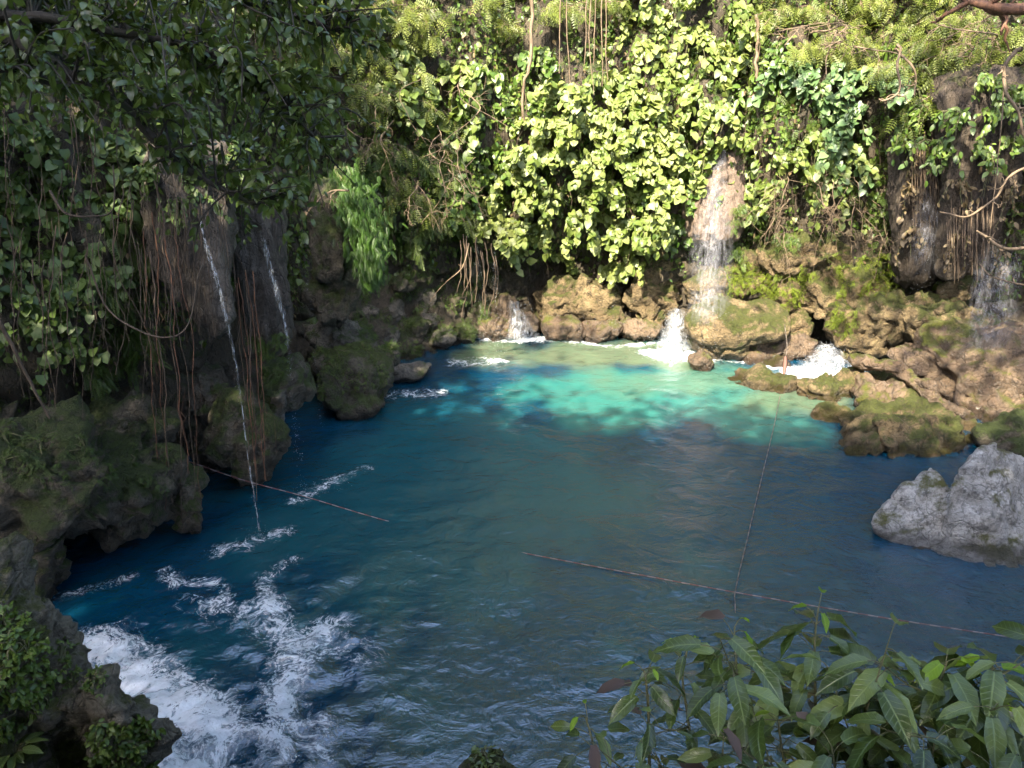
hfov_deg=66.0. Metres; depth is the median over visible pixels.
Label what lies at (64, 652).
weed
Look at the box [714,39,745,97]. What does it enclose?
creeper
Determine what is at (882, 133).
bush
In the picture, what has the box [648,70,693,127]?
creeper
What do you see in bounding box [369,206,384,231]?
fern
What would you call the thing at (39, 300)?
hanging vine
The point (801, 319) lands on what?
rock
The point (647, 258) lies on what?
creeper
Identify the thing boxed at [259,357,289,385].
moss tuft
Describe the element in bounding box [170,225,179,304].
hanging root
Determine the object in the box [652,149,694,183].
creeper
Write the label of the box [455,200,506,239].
creeper
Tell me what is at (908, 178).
creeper
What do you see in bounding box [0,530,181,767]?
rock outcrop
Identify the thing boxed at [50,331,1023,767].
river water
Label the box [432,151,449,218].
bare branch
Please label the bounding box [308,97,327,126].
creeper
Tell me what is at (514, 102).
creeper
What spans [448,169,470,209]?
bare branch
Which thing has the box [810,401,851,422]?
rock
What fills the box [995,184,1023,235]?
creeper
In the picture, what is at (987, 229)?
hanging root
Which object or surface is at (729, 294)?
fern tuft
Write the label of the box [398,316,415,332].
moss tuft
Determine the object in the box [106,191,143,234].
creeper
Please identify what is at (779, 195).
bare branch
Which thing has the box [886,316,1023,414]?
rock
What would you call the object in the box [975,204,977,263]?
hanging root
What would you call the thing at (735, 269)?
fern tuft
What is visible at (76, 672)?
weed
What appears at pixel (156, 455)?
moss tuft
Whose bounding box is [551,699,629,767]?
seedling
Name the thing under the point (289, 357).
waterfall
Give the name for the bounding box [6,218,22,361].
hanging vine
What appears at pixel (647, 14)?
creeper
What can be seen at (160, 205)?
hanging vine
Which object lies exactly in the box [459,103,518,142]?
creeper
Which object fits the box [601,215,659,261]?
creeper
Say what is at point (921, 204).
hanging root
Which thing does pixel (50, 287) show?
hanging vine
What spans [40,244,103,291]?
creeper
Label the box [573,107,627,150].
creeper
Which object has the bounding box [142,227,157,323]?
hanging root
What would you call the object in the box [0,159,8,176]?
creeper
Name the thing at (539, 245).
creeper
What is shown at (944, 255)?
creeper
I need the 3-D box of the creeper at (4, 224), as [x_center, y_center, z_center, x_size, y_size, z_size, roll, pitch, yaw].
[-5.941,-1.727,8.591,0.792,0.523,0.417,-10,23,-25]
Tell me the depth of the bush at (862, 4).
14.99 m
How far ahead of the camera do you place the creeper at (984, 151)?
13.74 m
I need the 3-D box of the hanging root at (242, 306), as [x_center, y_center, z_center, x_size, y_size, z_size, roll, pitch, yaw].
[-3.403,-0.031,10.235,0.579,2.702,0.209,19,28,41]
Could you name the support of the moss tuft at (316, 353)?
on the rock at (346, 405)
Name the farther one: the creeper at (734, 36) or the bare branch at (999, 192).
the creeper at (734, 36)
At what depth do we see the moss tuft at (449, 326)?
17.57 m
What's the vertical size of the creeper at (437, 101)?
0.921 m
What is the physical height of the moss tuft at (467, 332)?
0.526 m
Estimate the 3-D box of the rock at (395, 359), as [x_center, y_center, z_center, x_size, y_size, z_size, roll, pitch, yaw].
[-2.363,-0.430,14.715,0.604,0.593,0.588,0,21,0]
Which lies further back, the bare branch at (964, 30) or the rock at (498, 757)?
the bare branch at (964, 30)
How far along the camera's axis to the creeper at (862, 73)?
14.85 m
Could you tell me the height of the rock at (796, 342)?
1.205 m
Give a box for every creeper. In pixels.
[0,112,42,162]
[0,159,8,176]
[0,169,45,218]
[0,193,22,209]
[0,202,49,248]
[0,209,31,258]
[0,215,7,233]
[0,249,40,286]
[0,279,52,334]
[0,322,26,362]
[7,250,76,291]
[13,160,67,205]
[17,306,82,347]
[23,122,75,174]
[27,187,82,221]
[28,310,83,354]
[30,339,109,395]
[31,212,83,267]
[38,150,114,192]
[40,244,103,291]
[49,277,104,324]
[61,111,113,157]
[83,227,131,266]
[83,264,135,309]
[84,190,125,228]
[84,322,110,368]
[92,134,145,177]
[105,164,140,197]
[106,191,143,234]
[114,146,145,190]
[119,48,180,103]
[123,164,169,221]
[151,77,194,111]
[155,186,233,242]
[156,110,186,141]
[169,154,215,193]
[183,170,238,207]
[190,110,225,138]
[203,72,237,99]
[214,84,238,115]
[224,140,272,203]
[232,124,246,143]
[235,201,257,248]
[243,161,266,180]
[250,25,272,51]
[258,60,290,85]
[258,105,287,140]
[282,135,316,159]
[283,59,326,84]
[291,171,313,209]
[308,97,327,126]
[321,129,356,154]
[374,78,425,135]
[391,38,437,105]
[407,107,451,171]
[414,195,465,250]
[417,79,441,122]
[418,139,448,196]
[422,152,477,203]
[428,58,478,109]
[442,112,478,153]
[449,103,485,161]
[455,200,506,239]
[456,61,507,113]
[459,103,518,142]
[465,145,520,197]
[469,166,509,220]
[469,196,505,238]
[473,217,530,258]
[481,170,547,215]
[486,92,551,131]
[503,143,540,186]
[507,221,554,264]
[509,116,580,150]
[509,249,536,276]
[513,46,560,103]
[513,181,553,228]
[517,148,578,185]
[523,234,551,255]
[527,78,601,124]
[537,184,596,225]
[542,112,609,156]
[550,248,579,275]
[560,209,617,259]
[567,148,636,190]
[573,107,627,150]
[579,68,643,112]
[584,174,642,228]
[595,261,624,288]
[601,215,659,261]
[605,212,652,263]
[609,86,674,131]
[609,258,645,287]
[613,4,677,54]
[613,124,684,167]
[618,243,634,263]
[619,212,678,260]
[620,0,652,20]
[623,102,680,156]
[625,154,670,199]
[630,250,651,263]
[631,36,681,89]
[636,178,670,214]
[639,133,699,176]
[646,179,698,230]
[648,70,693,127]
[648,212,694,261]
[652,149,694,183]
[662,21,722,79]
[667,145,710,199]
[671,0,701,20]
[671,80,710,143]
[683,133,759,186]
[686,171,723,217]
[690,98,742,152]
[712,241,747,275]
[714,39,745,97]
[721,16,754,59]
[723,84,762,137]
[724,50,752,92]
[726,203,764,237]
[727,0,775,70]
[728,169,756,227]
[740,220,771,246]
[744,179,779,219]
[747,58,820,107]
[749,35,801,94]
[766,110,800,171]
[768,149,819,197]
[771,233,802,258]
[772,74,796,123]
[793,126,867,183]
[807,173,863,230]
[810,143,879,192]
[812,92,875,145]
[813,126,873,198]
[815,60,887,120]
[815,100,868,159]
[832,63,915,114]
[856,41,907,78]
[880,83,927,117]
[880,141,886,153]
[886,125,930,166]
[891,94,923,169]
[893,102,931,153]
[894,226,926,266]
[897,181,923,224]
[903,152,934,185]
[909,135,964,187]
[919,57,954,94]
[930,107,970,141]
[936,136,1007,178]
[937,177,977,215]
[943,232,970,272]
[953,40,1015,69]
[967,104,1023,147]
[971,72,1017,113]
[976,154,994,204]
[987,243,1010,289]
[988,84,1023,132]
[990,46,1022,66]
[995,132,1023,168]
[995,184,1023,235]
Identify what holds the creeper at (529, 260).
on the gorge terrain
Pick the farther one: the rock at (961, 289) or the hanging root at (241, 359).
the rock at (961, 289)
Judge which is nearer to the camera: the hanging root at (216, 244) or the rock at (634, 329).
the hanging root at (216, 244)
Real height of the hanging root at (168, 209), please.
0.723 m
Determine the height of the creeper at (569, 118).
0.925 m
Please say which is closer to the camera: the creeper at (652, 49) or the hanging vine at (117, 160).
the hanging vine at (117, 160)
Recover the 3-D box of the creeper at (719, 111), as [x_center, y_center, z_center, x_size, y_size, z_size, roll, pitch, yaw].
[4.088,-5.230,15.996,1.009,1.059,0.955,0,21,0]
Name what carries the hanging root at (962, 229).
hanging from the tufa curtain at (952, 89)
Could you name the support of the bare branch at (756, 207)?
on the gorge terrain
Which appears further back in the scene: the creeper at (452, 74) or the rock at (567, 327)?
the rock at (567, 327)
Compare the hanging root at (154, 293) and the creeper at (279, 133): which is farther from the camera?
the creeper at (279, 133)
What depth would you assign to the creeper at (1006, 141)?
13.75 m
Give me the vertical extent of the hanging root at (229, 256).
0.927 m
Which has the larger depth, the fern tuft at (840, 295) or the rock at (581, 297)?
the rock at (581, 297)
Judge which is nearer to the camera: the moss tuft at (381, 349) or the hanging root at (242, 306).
the hanging root at (242, 306)
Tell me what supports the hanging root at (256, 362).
hanging from the gorge terrain
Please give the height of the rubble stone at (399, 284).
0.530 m
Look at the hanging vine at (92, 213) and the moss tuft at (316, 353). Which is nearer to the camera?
the hanging vine at (92, 213)
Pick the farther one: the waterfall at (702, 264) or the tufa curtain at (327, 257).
the waterfall at (702, 264)
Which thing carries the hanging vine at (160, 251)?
hanging from the gorge terrain
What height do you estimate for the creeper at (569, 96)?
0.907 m
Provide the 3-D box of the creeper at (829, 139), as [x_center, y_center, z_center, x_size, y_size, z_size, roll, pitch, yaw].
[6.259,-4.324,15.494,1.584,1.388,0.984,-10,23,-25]
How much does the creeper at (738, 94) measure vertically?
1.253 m
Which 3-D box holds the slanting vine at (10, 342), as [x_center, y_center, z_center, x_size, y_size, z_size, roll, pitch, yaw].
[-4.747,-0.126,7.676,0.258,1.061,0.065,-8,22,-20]
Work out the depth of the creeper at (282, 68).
13.24 m
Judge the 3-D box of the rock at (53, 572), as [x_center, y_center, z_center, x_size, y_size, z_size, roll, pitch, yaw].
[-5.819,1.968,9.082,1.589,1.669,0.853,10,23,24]
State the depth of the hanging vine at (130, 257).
8.07 m
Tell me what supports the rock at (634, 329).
on the river water
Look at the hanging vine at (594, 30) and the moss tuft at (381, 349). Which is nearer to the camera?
the moss tuft at (381, 349)
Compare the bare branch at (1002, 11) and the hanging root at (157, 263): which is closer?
the hanging root at (157, 263)
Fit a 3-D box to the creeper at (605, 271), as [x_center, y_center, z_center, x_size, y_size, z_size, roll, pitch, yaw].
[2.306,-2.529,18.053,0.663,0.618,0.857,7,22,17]
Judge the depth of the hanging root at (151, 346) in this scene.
9.25 m
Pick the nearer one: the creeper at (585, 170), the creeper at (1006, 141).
the creeper at (1006, 141)
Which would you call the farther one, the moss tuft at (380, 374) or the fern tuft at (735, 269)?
the fern tuft at (735, 269)
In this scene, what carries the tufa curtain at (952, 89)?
on the gorge terrain
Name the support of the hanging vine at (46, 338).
hanging from the gorge terrain
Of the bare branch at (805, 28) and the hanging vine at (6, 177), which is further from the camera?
the bare branch at (805, 28)
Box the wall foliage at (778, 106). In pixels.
[0,0,1023,412]
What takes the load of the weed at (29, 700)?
on the rock outcrop
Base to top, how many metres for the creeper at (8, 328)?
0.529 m
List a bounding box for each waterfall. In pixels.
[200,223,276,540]
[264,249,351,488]
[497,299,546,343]
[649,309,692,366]
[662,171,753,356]
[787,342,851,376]
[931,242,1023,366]
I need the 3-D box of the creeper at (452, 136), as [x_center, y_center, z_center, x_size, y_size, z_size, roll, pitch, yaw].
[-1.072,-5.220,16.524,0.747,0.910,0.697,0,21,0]
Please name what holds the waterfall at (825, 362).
on the river water
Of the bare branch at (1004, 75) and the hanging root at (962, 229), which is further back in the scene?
the hanging root at (962, 229)
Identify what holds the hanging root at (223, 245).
hanging from the gorge terrain
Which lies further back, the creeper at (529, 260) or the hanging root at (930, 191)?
the creeper at (529, 260)
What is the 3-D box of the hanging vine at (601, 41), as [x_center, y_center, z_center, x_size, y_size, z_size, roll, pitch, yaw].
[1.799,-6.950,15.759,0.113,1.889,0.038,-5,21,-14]
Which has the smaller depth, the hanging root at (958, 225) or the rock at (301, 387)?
the rock at (301, 387)
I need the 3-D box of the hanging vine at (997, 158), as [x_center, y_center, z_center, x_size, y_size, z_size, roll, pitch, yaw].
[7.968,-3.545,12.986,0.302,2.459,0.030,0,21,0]
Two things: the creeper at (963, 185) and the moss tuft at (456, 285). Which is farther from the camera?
the moss tuft at (456, 285)
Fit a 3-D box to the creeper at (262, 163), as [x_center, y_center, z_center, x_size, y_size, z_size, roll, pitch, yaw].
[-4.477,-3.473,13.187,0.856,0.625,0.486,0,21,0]
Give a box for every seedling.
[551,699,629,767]
[589,730,685,767]
[596,649,686,766]
[635,635,729,761]
[636,726,789,767]
[656,609,793,766]
[683,704,817,767]
[723,587,866,767]
[774,642,1023,767]
[781,612,984,767]
[781,713,910,767]
[880,708,1020,767]
[912,621,1023,767]
[961,703,1023,767]
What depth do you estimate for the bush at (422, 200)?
15.90 m
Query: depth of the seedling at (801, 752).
2.92 m
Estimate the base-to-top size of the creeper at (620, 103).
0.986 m
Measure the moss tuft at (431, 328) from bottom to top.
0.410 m
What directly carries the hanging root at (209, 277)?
hanging from the tufa curtain at (223, 327)
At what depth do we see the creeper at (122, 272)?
9.46 m
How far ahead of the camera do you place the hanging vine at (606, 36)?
15.77 m
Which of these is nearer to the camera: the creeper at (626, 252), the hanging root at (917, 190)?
the hanging root at (917, 190)
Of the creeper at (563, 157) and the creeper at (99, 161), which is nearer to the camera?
the creeper at (99, 161)
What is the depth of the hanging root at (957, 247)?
14.54 m
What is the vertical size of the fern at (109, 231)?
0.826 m
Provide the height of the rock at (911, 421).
1.347 m
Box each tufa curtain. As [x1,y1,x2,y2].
[139,139,238,338]
[231,179,294,356]
[307,174,350,283]
[681,126,745,247]
[883,118,940,288]
[925,62,1023,280]
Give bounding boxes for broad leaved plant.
[0,731,47,767]
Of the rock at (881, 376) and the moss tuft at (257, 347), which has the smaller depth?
the moss tuft at (257, 347)
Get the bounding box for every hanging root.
[137,242,166,460]
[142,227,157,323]
[143,231,164,459]
[149,251,178,502]
[150,212,167,509]
[152,212,175,342]
[155,222,170,278]
[159,188,185,335]
[161,181,177,243]
[162,211,190,529]
[164,239,189,465]
[169,173,187,283]
[169,251,199,531]
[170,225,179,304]
[171,174,189,260]
[173,220,201,504]
[179,181,189,260]
[179,199,190,289]
[180,206,202,298]
[184,207,202,277]
[187,241,202,340]
[189,204,207,337]
[196,237,213,352]
[197,209,214,342]
[199,196,210,337]
[204,210,219,339]
[206,186,224,297]
[210,234,228,347]
[213,178,230,299]
[213,190,231,249]
[215,192,226,265]
[219,192,229,301]
[224,224,241,300]
[233,255,248,475]
[233,277,261,478]
[235,283,257,468]
[244,269,258,499]
[245,273,264,478]
[252,271,276,478]
[457,240,461,291]
[461,236,467,317]
[462,234,465,297]
[462,243,470,294]
[470,247,472,304]
[474,237,477,293]
[474,245,478,302]
[480,251,484,299]
[482,252,485,314]
[484,242,488,312]
[488,243,495,315]
[494,256,498,301]
[912,152,913,236]
[914,132,915,228]
[916,148,917,237]
[919,157,920,213]
[920,140,921,206]
[920,182,921,229]
[922,132,925,200]
[923,151,925,210]
[929,147,931,243]
[931,132,934,229]
[933,184,935,242]
[937,157,938,202]
[945,222,947,263]
[948,219,949,261]
[950,200,952,258]
[953,208,954,283]
[956,217,958,280]
[958,201,960,272]
[962,197,963,257]
[964,196,965,253]
[964,218,965,256]
[967,201,970,261]
[970,209,971,253]
[971,212,972,271]
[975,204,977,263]
[975,220,976,269]
[976,205,977,275]
[981,199,982,277]
[983,208,984,276]
[986,197,987,258]
[986,202,987,260]
[992,203,993,248]
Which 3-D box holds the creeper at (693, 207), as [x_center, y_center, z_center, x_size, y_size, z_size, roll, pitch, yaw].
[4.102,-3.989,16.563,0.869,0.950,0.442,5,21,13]
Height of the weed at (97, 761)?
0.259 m
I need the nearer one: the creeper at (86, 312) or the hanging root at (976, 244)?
the creeper at (86, 312)
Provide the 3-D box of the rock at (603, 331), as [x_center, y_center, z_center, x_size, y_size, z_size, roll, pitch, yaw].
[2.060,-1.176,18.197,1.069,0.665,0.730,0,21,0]
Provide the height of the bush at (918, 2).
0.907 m
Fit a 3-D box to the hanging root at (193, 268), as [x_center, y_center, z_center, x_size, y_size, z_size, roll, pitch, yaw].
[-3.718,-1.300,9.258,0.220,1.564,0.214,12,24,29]
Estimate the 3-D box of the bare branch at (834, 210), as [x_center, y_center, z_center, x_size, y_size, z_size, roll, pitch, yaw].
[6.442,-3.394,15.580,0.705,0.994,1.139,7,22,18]
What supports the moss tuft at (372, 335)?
on the rock at (320, 333)
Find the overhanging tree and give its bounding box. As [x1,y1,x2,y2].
[0,0,395,254]
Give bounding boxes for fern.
[80,352,117,399]
[81,261,122,316]
[90,208,133,265]
[93,292,146,332]
[95,325,135,364]
[100,354,139,393]
[119,279,169,319]
[120,217,143,257]
[121,245,153,290]
[121,325,171,373]
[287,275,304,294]
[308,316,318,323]
[327,158,404,297]
[358,163,381,196]
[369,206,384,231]
[374,142,409,185]
[376,183,400,230]
[389,232,424,270]
[392,151,440,185]
[409,210,454,249]
[428,141,477,186]
[431,175,474,222]
[438,227,482,264]
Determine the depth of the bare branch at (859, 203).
15.19 m
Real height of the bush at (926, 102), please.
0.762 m
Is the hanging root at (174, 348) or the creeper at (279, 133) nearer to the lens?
the hanging root at (174, 348)
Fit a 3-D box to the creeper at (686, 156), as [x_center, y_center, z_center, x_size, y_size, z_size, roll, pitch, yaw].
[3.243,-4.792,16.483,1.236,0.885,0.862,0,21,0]
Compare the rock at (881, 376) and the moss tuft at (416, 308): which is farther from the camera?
the moss tuft at (416, 308)
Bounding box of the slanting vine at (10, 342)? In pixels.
[0,319,49,418]
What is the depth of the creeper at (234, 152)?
9.46 m
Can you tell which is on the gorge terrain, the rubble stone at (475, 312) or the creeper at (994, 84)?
the rubble stone at (475, 312)
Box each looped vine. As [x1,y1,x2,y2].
[49,165,114,217]
[84,255,203,337]
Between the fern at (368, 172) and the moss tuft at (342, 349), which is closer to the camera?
the moss tuft at (342, 349)
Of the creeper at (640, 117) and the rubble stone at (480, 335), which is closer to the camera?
the creeper at (640, 117)
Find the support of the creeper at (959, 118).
attached to the tufa curtain at (952, 89)
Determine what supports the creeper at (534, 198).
on the gorge terrain
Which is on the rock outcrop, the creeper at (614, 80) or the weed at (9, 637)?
the weed at (9, 637)
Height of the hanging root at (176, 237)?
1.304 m
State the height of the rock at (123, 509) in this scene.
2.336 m
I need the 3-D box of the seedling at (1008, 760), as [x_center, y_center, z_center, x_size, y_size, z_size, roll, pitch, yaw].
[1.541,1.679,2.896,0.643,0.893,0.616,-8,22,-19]
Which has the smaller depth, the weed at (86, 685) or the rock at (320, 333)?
the weed at (86, 685)
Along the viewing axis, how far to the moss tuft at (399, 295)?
17.23 m
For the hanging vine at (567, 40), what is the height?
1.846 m
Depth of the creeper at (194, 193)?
9.23 m
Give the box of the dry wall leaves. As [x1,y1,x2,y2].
[3,0,1023,395]
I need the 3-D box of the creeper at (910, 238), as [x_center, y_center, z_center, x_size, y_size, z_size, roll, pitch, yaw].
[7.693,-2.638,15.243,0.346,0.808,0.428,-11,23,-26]
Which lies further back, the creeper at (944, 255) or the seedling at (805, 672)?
the creeper at (944, 255)
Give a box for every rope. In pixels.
[189,461,1008,637]
[734,324,786,612]
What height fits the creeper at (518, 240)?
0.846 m
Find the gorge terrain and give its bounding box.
[0,0,1023,455]
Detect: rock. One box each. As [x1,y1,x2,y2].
[0,389,209,552]
[31,535,72,599]
[172,483,203,533]
[179,373,229,472]
[203,385,290,486]
[255,352,316,411]
[267,388,294,420]
[300,253,363,329]
[303,318,377,350]
[311,341,394,420]
[377,344,400,366]
[393,361,431,382]
[458,748,515,767]
[477,292,540,341]
[532,273,624,331]
[540,314,586,341]
[582,319,622,343]
[619,316,662,340]
[622,246,681,328]
[682,247,767,304]
[684,295,790,359]
[687,350,713,370]
[727,362,797,393]
[737,331,818,364]
[756,230,890,319]
[762,354,790,367]
[782,306,814,336]
[795,367,863,401]
[802,348,821,361]
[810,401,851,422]
[823,289,994,360]
[838,388,980,458]
[848,353,977,420]
[849,372,938,406]
[868,370,896,380]
[871,442,1023,567]
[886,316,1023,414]
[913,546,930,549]
[936,275,977,302]
[970,408,1023,456]
[976,397,1023,422]
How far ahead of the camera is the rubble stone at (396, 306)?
17.28 m
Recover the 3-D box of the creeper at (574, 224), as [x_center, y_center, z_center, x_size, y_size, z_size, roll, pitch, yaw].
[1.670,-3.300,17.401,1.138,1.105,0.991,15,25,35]
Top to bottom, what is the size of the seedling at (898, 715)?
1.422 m
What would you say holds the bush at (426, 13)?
on the gorge terrain
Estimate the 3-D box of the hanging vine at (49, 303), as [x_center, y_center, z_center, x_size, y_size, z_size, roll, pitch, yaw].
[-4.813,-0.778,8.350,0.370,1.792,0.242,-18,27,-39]
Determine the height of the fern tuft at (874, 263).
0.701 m
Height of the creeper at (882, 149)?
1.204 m
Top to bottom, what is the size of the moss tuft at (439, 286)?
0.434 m
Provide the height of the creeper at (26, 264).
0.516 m
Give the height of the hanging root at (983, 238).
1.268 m
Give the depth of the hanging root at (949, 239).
14.50 m
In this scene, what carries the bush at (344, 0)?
on the gorge terrain
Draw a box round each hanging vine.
[0,102,24,241]
[0,112,16,279]
[5,140,22,306]
[5,246,36,397]
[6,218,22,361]
[14,228,31,406]
[26,178,59,306]
[32,259,56,408]
[34,141,56,263]
[41,261,60,417]
[43,225,63,391]
[45,218,71,371]
[57,170,86,322]
[60,232,75,385]
[64,113,103,299]
[68,254,91,417]
[69,113,88,246]
[84,230,110,396]
[87,135,107,309]
[93,103,112,228]
[96,223,119,354]
[97,250,117,393]
[103,210,125,373]
[110,89,125,202]
[113,186,144,325]
[120,182,147,332]
[124,200,157,384]
[125,189,145,338]
[139,185,158,350]
[139,248,154,417]
[148,103,191,258]
[153,181,181,322]
[154,134,178,269]
[559,0,560,72]
[566,0,570,84]
[584,0,586,66]
[588,0,593,91]
[593,0,596,64]
[601,0,602,85]
[605,0,607,77]
[989,91,1003,241]
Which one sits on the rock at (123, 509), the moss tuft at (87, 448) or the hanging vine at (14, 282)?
the moss tuft at (87, 448)
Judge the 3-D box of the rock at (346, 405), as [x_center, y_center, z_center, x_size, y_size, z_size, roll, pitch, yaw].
[-2.866,-0.113,14.220,1.472,1.375,1.435,0,21,0]
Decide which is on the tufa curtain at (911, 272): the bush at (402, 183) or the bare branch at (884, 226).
the bare branch at (884, 226)
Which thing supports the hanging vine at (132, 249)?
hanging from the gorge terrain
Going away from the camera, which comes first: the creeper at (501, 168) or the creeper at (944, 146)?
the creeper at (944, 146)
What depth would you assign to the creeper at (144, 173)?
9.05 m
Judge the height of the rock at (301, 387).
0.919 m
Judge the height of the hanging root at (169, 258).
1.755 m
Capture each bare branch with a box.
[300,189,349,230]
[347,99,375,155]
[349,141,375,169]
[361,95,375,164]
[376,121,397,163]
[380,120,398,191]
[386,78,436,145]
[399,180,424,225]
[412,178,437,229]
[420,126,449,159]
[421,159,460,223]
[427,133,463,173]
[430,178,462,222]
[430,243,469,301]
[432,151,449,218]
[443,70,514,126]
[446,79,489,144]
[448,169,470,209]
[455,143,482,200]
[462,157,489,223]
[735,184,778,226]
[742,205,788,242]
[754,171,811,214]
[762,193,799,253]
[765,24,822,45]
[766,197,788,249]
[769,175,786,225]
[771,216,792,287]
[777,14,855,42]
[797,205,833,278]
[800,169,837,232]
[802,218,835,284]
[808,174,839,217]
[810,14,867,44]
[814,192,845,249]
[817,34,852,58]
[817,181,844,225]
[820,185,853,240]
[824,27,851,74]
[838,192,867,251]
[843,174,879,238]
[848,34,904,73]
[855,207,894,254]
[859,216,876,256]
[865,230,890,280]
[869,200,890,262]
[878,43,909,106]
[894,48,919,97]
[924,13,985,60]
[925,13,1000,52]
[930,0,1023,52]
[940,167,1023,217]
[946,34,974,60]
[965,0,1001,39]
[966,59,991,104]
[976,230,1023,252]
[978,263,1023,285]
[979,25,996,68]
[996,46,1023,138]
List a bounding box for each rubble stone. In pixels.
[359,318,376,336]
[361,303,378,317]
[384,325,400,344]
[388,298,406,322]
[391,266,417,292]
[402,316,432,343]
[403,341,423,359]
[416,288,436,309]
[419,309,440,327]
[427,327,456,347]
[429,347,437,353]
[448,284,474,313]
[455,257,483,285]
[455,317,475,343]
[465,300,490,322]
[476,331,484,338]
[478,269,506,296]
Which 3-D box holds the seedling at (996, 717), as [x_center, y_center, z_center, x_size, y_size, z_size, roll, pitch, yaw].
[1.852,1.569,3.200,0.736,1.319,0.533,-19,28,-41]
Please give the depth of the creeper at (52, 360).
9.24 m
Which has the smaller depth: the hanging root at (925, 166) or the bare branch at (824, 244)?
the hanging root at (925, 166)
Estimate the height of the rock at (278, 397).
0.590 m
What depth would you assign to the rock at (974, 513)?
9.90 m
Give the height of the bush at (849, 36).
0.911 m
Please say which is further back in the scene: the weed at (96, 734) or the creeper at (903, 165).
the creeper at (903, 165)
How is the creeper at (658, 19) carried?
on the gorge terrain
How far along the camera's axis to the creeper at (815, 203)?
15.70 m
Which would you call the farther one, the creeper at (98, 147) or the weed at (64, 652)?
the creeper at (98, 147)
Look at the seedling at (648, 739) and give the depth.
3.04 m
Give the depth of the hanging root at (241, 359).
10.14 m
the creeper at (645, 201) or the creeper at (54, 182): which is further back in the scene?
the creeper at (645, 201)
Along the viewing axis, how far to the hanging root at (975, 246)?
14.56 m
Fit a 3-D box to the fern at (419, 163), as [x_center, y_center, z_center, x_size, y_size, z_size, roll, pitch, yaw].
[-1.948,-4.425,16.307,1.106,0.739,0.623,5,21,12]
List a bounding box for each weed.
[0,600,31,627]
[0,625,31,666]
[0,652,32,698]
[0,680,48,732]
[0,682,22,728]
[0,713,30,744]
[3,627,50,662]
[6,654,51,702]
[24,667,65,715]
[51,636,79,664]
[59,662,84,689]
[79,664,108,697]
[83,718,117,763]
[85,721,133,753]
[87,752,114,767]
[101,746,146,767]
[118,729,154,757]
[131,714,165,746]
[135,760,159,767]
[468,744,495,766]
[470,757,499,767]
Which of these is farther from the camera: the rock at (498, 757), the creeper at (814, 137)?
the creeper at (814, 137)
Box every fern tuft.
[717,266,740,291]
[718,291,739,298]
[727,277,752,295]
[732,261,758,277]
[745,269,773,294]
[754,284,775,300]
[760,274,788,300]
[780,283,810,312]
[782,264,818,295]
[824,304,859,339]
[827,250,849,287]
[827,274,846,305]
[841,279,882,298]
[852,248,894,283]
[871,269,903,291]
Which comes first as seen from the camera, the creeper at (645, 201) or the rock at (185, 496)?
the rock at (185, 496)
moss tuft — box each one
[0,417,31,446]
[0,446,26,484]
[7,456,52,487]
[14,422,59,454]
[43,453,72,503]
[64,434,108,468]
[93,462,118,491]
[136,474,168,503]
[152,441,174,474]
[245,335,271,362]
[251,356,277,369]
[259,333,290,358]
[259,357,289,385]
[308,345,323,364]
[317,373,326,400]
[321,328,349,359]
[340,364,368,401]
[352,311,366,324]
[358,320,377,341]
[359,290,374,308]
[371,308,393,321]
[371,360,388,386]
[378,345,399,358]
[382,338,402,355]
[390,291,410,301]
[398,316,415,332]
[401,339,423,357]
[402,267,418,282]
[405,286,422,301]
[413,301,428,316]
[419,262,439,283]
[425,325,440,341]
[434,281,445,295]
[438,320,458,336]
[442,292,463,314]
[447,270,466,288]
[456,291,478,309]
[461,321,478,343]
[473,270,485,290]
[478,306,492,325]
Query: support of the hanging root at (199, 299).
hanging from the tufa curtain at (223, 327)
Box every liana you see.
[516,0,534,144]
[750,14,760,121]
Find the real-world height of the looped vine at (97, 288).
0.786 m
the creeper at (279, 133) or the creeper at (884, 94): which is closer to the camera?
the creeper at (279, 133)
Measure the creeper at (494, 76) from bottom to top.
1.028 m
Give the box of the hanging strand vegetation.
[0,0,1023,406]
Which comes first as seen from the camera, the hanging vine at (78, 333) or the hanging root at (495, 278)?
the hanging vine at (78, 333)
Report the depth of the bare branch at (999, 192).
12.40 m
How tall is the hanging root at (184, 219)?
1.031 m
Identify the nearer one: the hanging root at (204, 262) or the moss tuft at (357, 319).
the hanging root at (204, 262)
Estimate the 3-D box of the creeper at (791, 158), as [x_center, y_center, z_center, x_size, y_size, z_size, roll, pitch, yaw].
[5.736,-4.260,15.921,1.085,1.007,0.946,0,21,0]
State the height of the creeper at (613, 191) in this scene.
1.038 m
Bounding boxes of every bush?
[279,34,363,78]
[284,7,324,38]
[309,64,373,104]
[318,0,366,34]
[331,40,396,83]
[334,85,397,137]
[344,134,428,186]
[346,64,436,114]
[346,71,401,109]
[358,0,423,43]
[361,167,415,199]
[372,27,443,70]
[375,190,435,234]
[381,93,446,128]
[386,0,447,42]
[403,104,465,144]
[407,140,453,175]
[418,170,458,198]
[422,207,478,238]
[435,0,518,38]
[488,13,525,47]
[528,0,591,29]
[564,0,634,20]
[736,0,839,47]
[760,0,781,16]
[786,36,858,87]
[818,17,881,63]
[833,0,885,30]
[835,0,897,30]
[836,31,886,67]
[838,54,926,95]
[868,4,953,60]
[872,120,921,151]
[885,57,971,97]
[885,94,937,148]
[896,7,999,59]
[899,86,936,122]
[900,0,957,22]
[903,28,982,68]
[913,0,938,11]
[914,34,1023,77]
[961,22,1023,63]

